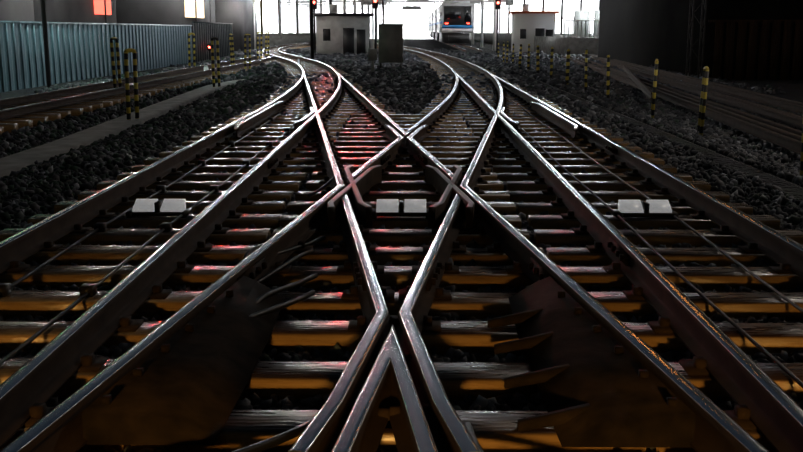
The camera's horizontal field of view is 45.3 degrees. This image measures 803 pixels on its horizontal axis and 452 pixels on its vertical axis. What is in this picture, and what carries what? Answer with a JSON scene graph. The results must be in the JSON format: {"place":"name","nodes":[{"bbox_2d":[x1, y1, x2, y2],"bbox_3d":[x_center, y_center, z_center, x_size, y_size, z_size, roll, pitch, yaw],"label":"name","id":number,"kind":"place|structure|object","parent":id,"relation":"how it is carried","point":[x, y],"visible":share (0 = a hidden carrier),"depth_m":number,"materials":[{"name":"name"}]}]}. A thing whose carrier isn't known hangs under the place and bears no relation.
{"place":"outdoors","nodes":[
{"label":"outdoors","id":0,"kind":"place"},
{"bbox_2d":[260,0,270,30],"label":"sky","id":1,"kind":"structure","parent":0,"point":[261,3],"materials":[{"name":"white"}]},
{"bbox_2d":[259,33,309,47],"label":"wall","id":2,"kind":"structure","parent":0,"point":[275,39],"depth_m":101.02,"materials":[{"name":"concrete"}]},
{"bbox_2d":[262,1,513,38],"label":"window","id":3,"kind":"structure","parent":2,"relation":"on","point":[415,23],"depth_m":193.68,"materials":[{"name":"white glass"}]},
{"bbox_2d":[271,0,319,32],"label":"window","id":4,"kind":"structure","parent":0,"point":[305,22],"depth_m":160.47,"materials":[{"name":"white glass"}]},
{"bbox_2d":[261,31,479,42],"bbox_3d":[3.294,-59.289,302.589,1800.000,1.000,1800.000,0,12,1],"label":"ground","id":5,"kind":"structure","parent":0,"point":[420,41],"depth_m":153.68,"materials":[{"name":"grey concrete"}]},
{"bbox_2d":[0,79,243,176],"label":"walkway","id":6,"kind":"structure","parent":5,"relation":"on","point":[18,161],"depth_m":15.70,"materials":[{"name":"concrete"}]},
{"bbox_2d":[0,0,253,51],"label":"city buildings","id":7,"kind":"structure","parent":5,"relation":"on","point":[238,14],"depth_m":66.89,"materials":[{"name":"grey concrete"}]},
{"bbox_2d":[94,0,110,14],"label":"window","id":8,"kind":"structure","parent":7,"relation":"attached to","point":[98,6],"depth_m":58.67,"materials":[{"name":"glass"}]},
{"bbox_2d":[184,0,203,17],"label":"lit windows","id":9,"kind":"structure","parent":7,"relation":"on","point":[189,5],"depth_m":70.14,"materials":[{"name":"white glass"}]},
{"bbox_2d":[255,0,256,48],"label":"street lamp pole","id":10,"kind":"object","parent":5,"relation":"on","point":[255,24],"visible":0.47,"depth_m":83.69,"materials":[{"name":"grey metal"}]},
{"bbox_2d":[257,0,328,32],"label":"lit station panels","id":11,"kind":"object","parent":5,"relation":"on","point":[275,16],"visible":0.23,"depth_m":156.67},
{"bbox_2d":[310,0,313,59],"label":"signal post","id":12,"kind":"object","parent":5,"relation":"on","point":[311,31],"depth_m":44.72,"materials":[{"name":"black metal"}]},
{"bbox_2d":[372,0,377,48],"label":"signal","id":13,"kind":"object","parent":5,"relation":"on","point":[374,5],"visible":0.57,"depth_m":66.67,"materials":[{"name":"black paint"}]},
{"bbox_2d":[253,0,513,50],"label":"window frame","id":14,"kind":"object","parent":5,"relation":"on","point":[362,11],"visible":0.19,"depth_m":102.30,"materials":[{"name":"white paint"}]},
{"bbox_2d":[272,0,513,9],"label":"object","id":15,"kind":"object","parent":14,"relation":"attached to","point":[431,3],"visible":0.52,"depth_m":144.54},
{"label":"lit platform wall","id":16,"kind":"object","parent":14,"relation":"attached to","visible":0},
{"bbox_2d":[514,0,598,33],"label":"window","id":17,"kind":"structure","parent":16,"relation":"attached to","point":[570,7],"depth_m":82.00,"materials":[{"name":"white glass"}]},
{"bbox_2d":[523,0,599,33],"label":"concourse frames","id":18,"kind":"structure","parent":16,"relation":"attached to","point":[561,18],"depth_m":81.73,"materials":[{"name":"grey metal"}]},
{"bbox_2d":[0,43,802,451],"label":"ballast bed","id":19,"kind":"object","parent":5,"relation":"on","point":[794,89],"visible":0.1,"depth_m":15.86,"materials":[{"name":"black gravel"}]},
{"bbox_2d":[41,0,50,87],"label":"lamp pole","id":20,"kind":"object","parent":19,"relation":"on","point":[45,41],"depth_m":29.89,"materials":[{"name":"grey metal"}]},
{"bbox_2d":[0,21,192,92],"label":"corrugated fence","id":21,"kind":"object","parent":19,"relation":"on","point":[78,51],"visible":0.88,"depth_m":35.61,"materials":[{"name":"metal"}]},
{"bbox_2d":[104,0,106,22],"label":"street lamp pole","id":22,"kind":"object","parent":19,"relation":"on","point":[105,11],"visible":0.47,"depth_m":47.33,"materials":[{"name":"grey metal"}]},
{"bbox_2d":[110,37,121,87],"bbox_3d":[-7.086,-3.916,23.928,0.102,1.530,0.326,3,12,16],"label":"striped post","id":23,"kind":"object","parent":19,"relation":"on","point":[113,61],"visible":0.92,"depth_m":23.87,"materials":[{"name":"metal"}]},
{"bbox_2d":[124,48,138,119],"bbox_3d":[-5.033,-2.534,17.977,0.077,1.541,0.342,5,13,24],"label":"striped post","id":24,"kind":"object","parent":19,"relation":"on","point":[135,76],"visible":0.9,"depth_m":17.93,"materials":[{"name":"metal"}]},
{"bbox_2d":[188,33,195,66],"bbox_3d":[-7.768,-6.347,35.681,0.119,1.601,0.329,9,14,36],"label":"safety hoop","id":25,"kind":"object","parent":19,"relation":"on","point":[189,60],"visible":0.85,"depth_m":35.62,"materials":[{"name":"yellow metal"}]},
{"bbox_2d":[195,0,196,21],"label":"street lamp pole","id":26,"kind":"object","parent":19,"relation":"on","point":[195,11],"visible":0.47,"depth_m":64.90,"materials":[{"name":"grey metal"}]},
{"bbox_2d":[207,44,210,59],"bbox_3d":[-11.749,-10.668,59.058,0.250,0.988,0.150,0,12,1],"label":"dwarf signal","id":27,"kind":"object","parent":19,"relation":"on","point":[209,49],"visible":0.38,"depth_m":58.97,"materials":[{"name":"black paint"}]},
{"bbox_2d":[192,21,232,61],"bbox_3d":[-12.147,-12.127,62.929,0.075,2.300,16.834,0,12,-2],"label":"fence","id":28,"kind":"object","parent":19,"relation":"on","point":[204,32],"visible":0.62,"depth_m":60.68,"materials":[{"name":"grey metal"}]},
{"bbox_2d":[211,37,220,86],"bbox_3d":[-5.431,-4.720,28.157,0.105,1.580,0.343,6,13,28],"label":"striped post","id":29,"kind":"object","parent":19,"relation":"on","point":[212,58],"visible":0.9,"depth_m":28.11,"materials":[{"name":"metal"}]},
{"bbox_2d":[229,34,234,64],"bbox_3d":[-7.342,-7.552,41.744,0.105,1.541,0.368,2,12,12],"label":"safety hoop","id":30,"kind":"object","parent":19,"relation":"on","point":[231,49],"visible":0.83,"depth_m":41.69,"materials":[{"name":"yellow metal"}]},
{"bbox_2d":[244,34,250,68],"bbox_3d":[-6.046,-6.760,37.831,0.106,1.550,0.338,9,15,38],"label":"safety hoop","id":31,"kind":"object","parent":19,"relation":"on","point":[245,35],"visible":0.85,"depth_m":37.78,"materials":[{"name":"yellow metal"}]},
{"bbox_2d":[257,31,261,59],"bbox_3d":[-6.570,-8.229,44.593,0.093,1.540,0.358,8,14,34],"label":"safety hoop","id":32,"kind":"object","parent":19,"relation":"on","point":[258,32],"visible":0.77,"depth_m":44.50,"materials":[{"name":"metal"}]},
{"bbox_2d":[265,31,268,57],"bbox_3d":[-6.914,-9.239,49.599,0.102,1.607,0.356,5,12,22],"label":"safety hoop","id":33,"kind":"object","parent":19,"relation":"on","point":[266,44],"visible":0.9,"depth_m":49.50,"materials":[{"name":"metal"}]},
{"bbox_2d":[313,0,316,50],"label":"signal","id":34,"kind":"object","parent":19,"relation":"on","point":[314,6],"visible":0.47,"depth_m":70.15,"materials":[{"name":"black paint"}]},
{"bbox_2d":[316,4,373,54],"bbox_3d":[-3.786,-13.433,66.241,3.850,3.537,3.200,0,12,1],"label":"signal cabin","id":35,"kind":"object","parent":19,"relation":"on","point":[335,25],"visible":0.62,"depth_m":64.71,"materials":[{"name":"white paint"}]},
{"bbox_2d":[313,13,373,16],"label":"roof","id":36,"kind":"structure","parent":35,"relation":"attached to","point":[344,14],"depth_m":64.22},
{"bbox_2d":[323,28,365,53],"bbox_3d":[-3.849,-12.358,64.816,2.860,1.900,0.030,0,12,1],"label":"door and window","id":37,"kind":"structure","parent":35,"relation":"attached to","point":[348,39],"depth_m":64.76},
{"bbox_2d":[380,0,401,67],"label":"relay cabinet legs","id":38,"kind":"object","parent":19,"relation":"on","point":[383,23],"visible":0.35,"depth_m":37.51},
{"bbox_2d":[0,45,802,451],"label":"sleepers","id":39,"kind":"object","parent":19,"relation":"on","point":[106,253],"visible":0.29,"depth_m":6.60,"materials":[{"name":"brown wood"}]},
{"bbox_2d":[0,56,274,119],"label":"rail track","id":40,"kind":"structure","parent":39,"relation":"on","point":[31,108],"depth_m":22.52,"materials":[{"name":"metal"}]},
{"bbox_2d":[0,117,302,296],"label":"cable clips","id":41,"kind":"object","parent":39,"relation":"on","point":[89,288],"visible":0.77,"depth_m":7.28,"materials":[{"name":"metal"}]},
{"bbox_2d":[126,200,191,217],"bbox_3d":[-2.001,-0.141,7.956,0.500,0.128,0.240,0,12,1],"label":"box base","id":42,"kind":"object","parent":39,"relation":"on","point":[186,212],"visible":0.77,"depth_m":7.86,"materials":[{"name":"black metal"}]},
{"bbox_2d":[132,199,185,211],"bbox_3d":[-2.001,-0.172,7.950,0.410,0.085,0.140,0,12,1],"label":"beacon","id":43,"kind":"object","parent":42,"relation":"on","point":[168,205],"visible":0.89,"depth_m":7.93,"materials":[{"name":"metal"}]},
{"bbox_2d":[82,276,284,444],"bbox_3d":[-0.908,0.534,4.509,0.500,0.149,2.000,0,12,1],"label":"guard plate","id":44,"kind":"object","parent":39,"relation":"on","point":[185,384],"visible":0.98,"depth_m":3.94,"materials":[{"name":"brown metal"}]},
{"bbox_2d":[3,79,795,430],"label":"rail fasteners","id":45,"kind":"object","parent":39,"relation":"on","point":[739,415],"visible":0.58,"depth_m":6.68,"materials":[{"name":"black metal"}]},
{"bbox_2d":[372,200,428,218],"bbox_3d":[-0.001,-0.136,7.935,0.500,0.128,0.240,0,12,1],"label":"box base","id":46,"kind":"object","parent":39,"relation":"on","point":[400,213],"visible":0.6,"depth_m":7.84,"materials":[{"name":"black metal"}]},
{"bbox_2d":[376,199,425,211],"bbox_3d":[-0.001,-0.167,7.928,0.410,0.085,0.140,0,12,1],"label":"beacon","id":47,"kind":"object","parent":46,"relation":"on","point":[391,205],"visible":1,"depth_m":7.91,"materials":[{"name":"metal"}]},
{"bbox_2d":[0,42,802,451],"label":"rails","id":48,"kind":"object","parent":39,"relation":"on","point":[366,384],"visible":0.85,"depth_m":5.20,"materials":[{"name":"metal"}]},
{"bbox_2d":[0,96,802,451],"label":"signal cables","id":49,"kind":"object","parent":39,"relation":"on","point":[278,438],"visible":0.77,"depth_m":5.81,"materials":[{"name":"black plastic"}]},
{"bbox_2d":[237,143,629,290],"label":"fishplates","id":50,"kind":"object","parent":39,"relation":"on","point":[256,269],"visible":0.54,"depth_m":5.87,"materials":[{"name":"brown metal"}]},
{"bbox_2d":[509,276,695,447],"bbox_3d":[0.829,0.538,4.491,0.500,0.149,2.000,0,12,1],"label":"guard plate","id":51,"kind":"object","parent":39,"relation":"on","point":[624,392],"visible":0.96,"depth_m":3.90,"materials":[{"name":"brown metal"}]},
{"bbox_2d":[487,308,590,431],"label":"guard plate gussets","id":52,"kind":"object","parent":51,"relation":"attached to","point":[555,418],"visible":0.71,"depth_m":4.12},
{"bbox_2d":[612,201,677,218],"bbox_3d":[1.999,-0.132,7.913,0.500,0.128,0.240,0,12,1],"label":"box mounting base","id":53,"kind":"object","parent":39,"relation":"on","point":[645,206],"visible":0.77,"depth_m":7.82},
{"bbox_2d":[495,0,500,52],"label":"signal","id":54,"kind":"object","parent":19,"relation":"on","point":[497,6],"visible":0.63,"depth_m":75.42,"materials":[{"name":"black paint"}]},
{"bbox_2d":[511,4,555,51],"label":"signal cabin","id":55,"kind":"object","parent":19,"relation":"on","point":[529,22],"visible":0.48,"depth_m":79.86,"materials":[{"name":"white paint"}]},
{"bbox_2d":[509,11,558,13],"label":"roof","id":56,"kind":"structure","parent":55,"relation":"attached to","point":[514,12],"depth_m":79.36,"materials":[{"name":"metal"}]},
{"bbox_2d":[536,45,538,72],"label":"marker post","id":57,"kind":"object","parent":19,"relation":"on","point":[537,59],"visible":0.85,"depth_m":36.89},
{"bbox_2d":[651,59,658,117],"bbox_3d":[4.926,-2.619,18.768,0.094,1.254,0.285,2,12,11],"label":"striped post","id":58,"kind":"object","parent":19,"relation":"on","point":[654,88],"visible":0.92,"depth_m":18.66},
{"bbox_2d":[520,73,801,187],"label":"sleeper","id":59,"kind":"object","parent":19,"relation":"on","point":[646,124],"visible":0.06,"depth_m":17.07,"materials":[{"name":"concrete"}]},
{"bbox_2d":[561,54,802,154],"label":"pathway","id":60,"kind":"structure","parent":19,"relation":"on","point":[786,137],"depth_m":22.06,"materials":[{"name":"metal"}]},
{"bbox_2d":[697,66,708,135],"bbox_3d":[4.867,-1.960,15.557,0.103,1.231,0.266,1,12,6],"label":"striped post","id":61,"kind":"object","parent":19,"relation":"on","point":[703,98],"visible":0.92,"depth_m":15.49,"materials":[{"name":"metal"}]},
{"bbox_2d":[708,20,802,79],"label":"slat fence","id":62,"kind":"object","parent":19,"relation":"on","point":[763,49],"visible":0.94,"depth_m":35.73,"materials":[{"name":"black metal"}]},
{"bbox_2d":[800,123,802,175],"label":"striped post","id":63,"kind":"object","parent":19,"relation":"on","point":[801,166],"visible":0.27,"depth_m":11.40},
{"bbox_2d":[34,48,785,93],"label":"stones","id":64,"kind":"object","parent":5,"relation":"on","point":[357,67],"visible":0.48,"depth_m":36.04,"materials":[{"name":"grey gravel"}]},
{"bbox_2d":[368,49,376,71],"bbox_3d":[-1.009,-5.746,33.857,0.300,0.950,0.200,0,12,1],"label":"junction box post","id":65,"kind":"object","parent":64,"relation":"on","point":[372,55],"visible":0.82,"depth_m":33.72,"materials":[{"name":"grey metal"}]},
{"bbox_2d":[378,24,403,62],"bbox_3d":[-0.416,-7.149,37.647,1.000,1.485,0.560,0,12,1],"label":"relay cabinet","id":66,"kind":"object","parent":64,"relation":"on","point":[390,39],"visible":1,"depth_m":37.40,"materials":[{"name":"metal"}]},
{"bbox_2d":[506,41,508,61],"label":"marker post","id":67,"kind":"object","parent":5,"relation":"on","point":[507,52],"visible":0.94,"depth_m":50.34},
{"bbox_2d":[512,43,513,63],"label":"marker post","id":68,"kind":"object","parent":5,"relation":"on","point":[513,55],"visible":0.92,"depth_m":46.98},
{"bbox_2d":[518,44,521,66],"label":"striped post","id":69,"kind":"object","parent":5,"relation":"on","point":[520,54],"visible":0.92,"depth_m":43.90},
{"bbox_2d":[527,44,529,69],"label":"marker post","id":70,"kind":"object","parent":5,"relation":"on","point":[528,61],"visible":0.83,"depth_m":40.35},
{"bbox_2d":[469,33,598,54],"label":"wall","id":71,"kind":"structure","parent":5,"relation":"on","point":[559,43],"depth_m":67.99,"materials":[{"name":"concrete"}]},
{"bbox_2d":[561,11,599,35],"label":"platform furniture","id":72,"kind":"object","parent":71,"relation":"on","point":[581,15],"visible":0.35,"depth_m":70.34,"materials":[{"name":"grey metal"}]},
{"bbox_2d":[564,20,598,37],"bbox_3d":[16.212,-13.079,63.954,10.835,1.155,0.070,0,12,1],"label":"platform fence","id":73,"kind":"object","parent":71,"relation":"on","point":[581,36],"visible":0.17,"depth_m":63.98,"materials":[{"name":"white metal"}]},
{"bbox_2d":[550,47,553,77],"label":"striped post","id":74,"kind":"object","parent":5,"relation":"on","point":[551,63],"visible":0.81,"depth_m":33.28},
{"bbox_2d":[565,49,569,83],"bbox_3d":[5.130,-4.833,29.744,0.072,1.253,0.282,5,13,23],"label":"striped post","id":75,"kind":"object","parent":5,"relation":"on","point":[567,66],"visible":0.85,"depth_m":29.69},
{"bbox_2d":[584,49,587,90],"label":"marker post","id":76,"kind":"object","parent":5,"relation":"on","point":[586,61],"visible":0.9,"depth_m":26.16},
{"bbox_2d":[606,55,609,98],"bbox_3d":[4.973,-3.494,23.170,0.096,1.228,0.253,3,12,16],"label":"striped post","id":77,"kind":"object","parent":5,"relation":"on","point":[608,79],"visible":0.85,"depth_m":23.09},
{"bbox_2d":[685,0,706,77],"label":"lattice mast","id":78,"kind":"object","parent":5,"relation":"on","point":[701,33],"visible":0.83,"depth_m":34.92,"materials":[{"name":"metal"}]},
{"bbox_2d":[598,0,802,79],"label":"dark building","id":79,"kind":"structure","parent":5,"relation":"on","point":[647,33],"depth_m":39.07,"materials":[{"name":"black concrete"}]},
{"bbox_2d":[435,39,481,51],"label":"rail track","id":80,"kind":"structure","parent":0,"point":[470,47],"depth_m":77.85,"materials":[{"name":"metal"}]},
{"bbox_2d":[428,1,472,32],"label":"metro train","id":81,"kind":"object","parent":80,"relation":"on","point":[438,26],"visible":0.6,"depth_m":89.25,"materials":[{"name":"silver metal"}]},
{"bbox_2d":[430,32,468,42],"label":"train undercarriage","id":82,"kind":"object","parent":81,"relation":"attached to","point":[453,37],"visible":0.85,"depth_m":89.96,"materials":[{"name":"black metal"}]},
{"bbox_2d":[428,7,470,23],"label":"train windows","id":83,"kind":"structure","parent":81,"relation":"attached to","point":[452,13],"depth_m":88.98,"materials":[{"name":"black glass"}]},
{"bbox_2d":[428,21,472,27],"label":"train stripe","id":84,"kind":"object","parent":81,"relation":"attached to","point":[457,26],"visible":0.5,"depth_m":89.17,"materials":[{"name":"blue metal"}]},
{"bbox_2d":[444,6,470,24],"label":"train front","id":85,"kind":"object","parent":81,"relation":"attached to","point":[455,21],"visible":0.5,"depth_m":89.08,"materials":[{"name":"black metal"}]},
{"bbox_2d":[520,28,552,38],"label":"hut windows","id":86,"kind":"structure","parent":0,"point":[539,31],"depth_m":79.91,"materials":[{"name":"black glass"}]},
{"bbox_2d":[618,200,671,212],"bbox_3d":[1.999,-0.163,7.907,0.410,0.085,0.140,0,12,1],"label":"beacon","id":87,"kind":"object","parent":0,"point":[635,206],"visible":0.89,"depth_m":7.89,"materials":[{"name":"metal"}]}
]}

